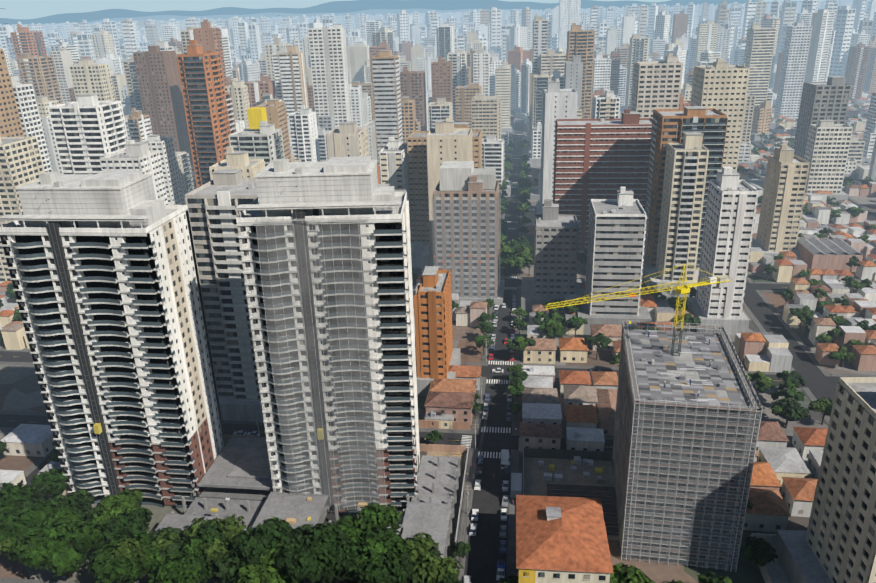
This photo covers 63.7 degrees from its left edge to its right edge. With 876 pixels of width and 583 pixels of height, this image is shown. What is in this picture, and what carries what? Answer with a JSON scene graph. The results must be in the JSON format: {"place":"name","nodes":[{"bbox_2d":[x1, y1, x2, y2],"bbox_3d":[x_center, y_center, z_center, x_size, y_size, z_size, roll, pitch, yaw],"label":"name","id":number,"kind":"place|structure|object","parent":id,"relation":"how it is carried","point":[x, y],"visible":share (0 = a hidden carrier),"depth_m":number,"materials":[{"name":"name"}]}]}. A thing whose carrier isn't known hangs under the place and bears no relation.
{"place":"outdoors","nodes":[
{"label":"outdoors","id":0,"kind":"place"},
{"bbox_2d":[0,0,839,24],"bbox_3d":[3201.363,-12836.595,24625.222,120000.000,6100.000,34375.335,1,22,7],"label":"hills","id":1,"kind":"structure","parent":0,"point":[23,12],"depth_m":24000.45,"materials":[{"name":"blue"}]},
{"bbox_2d":[0,83,875,582],"bbox_3d":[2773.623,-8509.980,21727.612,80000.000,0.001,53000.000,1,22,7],"label":"ground","id":2,"kind":"structure","parent":0,"point":[20,389],"depth_m":238.94,"materials":[{"name":"grey concrete"}]},
{"bbox_2d":[0,8,225,507],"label":"tower","id":3,"kind":"structure","parent":2,"relation":"on","point":[103,270],"depth_m":180.70,"materials":[{"name":"white concrete"}]},
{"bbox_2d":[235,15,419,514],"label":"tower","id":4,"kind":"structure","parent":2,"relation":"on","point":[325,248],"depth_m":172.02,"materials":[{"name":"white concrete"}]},
{"bbox_2d":[0,322,827,582],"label":"houses","id":5,"kind":"structure","parent":2,"relation":"on","point":[567,528],"depth_m":197.84,"materials":[{"name":"concrete"}]},
{"bbox_2d":[0,139,832,582],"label":"trees","id":6,"kind":"object","parent":2,"relation":"on","point":[60,535],"visible":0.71,"depth_m":164.72,"materials":[{"name":"green plant"}]},
{"bbox_2d":[0,120,875,582],"bbox_3d":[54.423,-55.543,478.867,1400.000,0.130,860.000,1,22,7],"label":"road","id":7,"kind":"structure","parent":2,"relation":"on","point":[496,434],"depth_m":240.97,"materials":[{"name":"grey asphalt"}]},
{"bbox_2d":[233,224,824,582],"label":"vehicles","id":8,"kind":"object","parent":7,"relation":"on","point":[505,459],"visible":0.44,"depth_m":207.06,"materials":[{"name":"paint"}]},
{"bbox_2d":[0,0,875,582],"bbox_3d":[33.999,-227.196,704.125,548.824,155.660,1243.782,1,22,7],"label":"buildings","id":9,"kind":"structure","parent":2,"relation":"on","point":[666,190],"depth_m":311.93,"materials":[{"name":"concrete"},{"name":"glass"},{"name":"brick"}]},
{"bbox_2d":[0,19,875,354],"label":"city","id":10,"kind":"object","parent":2,"relation":"on","point":[216,107],"visible":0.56,"depth_m":455.73,"materials":[{"name":"concrete"},{"name":"glass"},{"name":"brick"}]},
{"bbox_2d":[0,8,875,199],"bbox_3d":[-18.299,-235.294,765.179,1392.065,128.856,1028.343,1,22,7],"label":"city","id":11,"kind":"object","parent":2,"relation":"on","point":[434,68],"visible":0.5,"depth_m":776.16,"materials":[{"name":"concrete"},{"name":"glass"},{"name":"brick"}]},
{"bbox_2d":[0,81,875,372],"bbox_3d":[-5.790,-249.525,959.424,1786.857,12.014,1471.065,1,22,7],"label":"houses","id":12,"kind":"structure","parent":2,"relation":"on","point":[824,259],"depth_m":337.42,"materials":[{"name":"tile"}]},
{"bbox_2d":[0,0,875,75],"bbox_3d":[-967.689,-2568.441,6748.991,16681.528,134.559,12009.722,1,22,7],"label":"city","id":13,"kind":"object","parent":2,"relation":"on","point":[250,38],"visible":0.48,"depth_m":1443.19,"materials":[{"name":"white concrete"}]},
{"bbox_2d":[0,85,875,366],"bbox_3d":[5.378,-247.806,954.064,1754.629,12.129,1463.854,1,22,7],"label":"trees","id":14,"kind":"object","parent":2,"relation":"on","point":[805,314],"visible":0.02,"depth_m":306.21,"materials":[{"name":"green plant"}]},
{"bbox_2d":[544,264,762,571],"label":"tower","id":15,"kind":"structure","parent":2,"relation":"on","point":[688,415],"depth_m":164.81,"materials":[{"name":"paint"}]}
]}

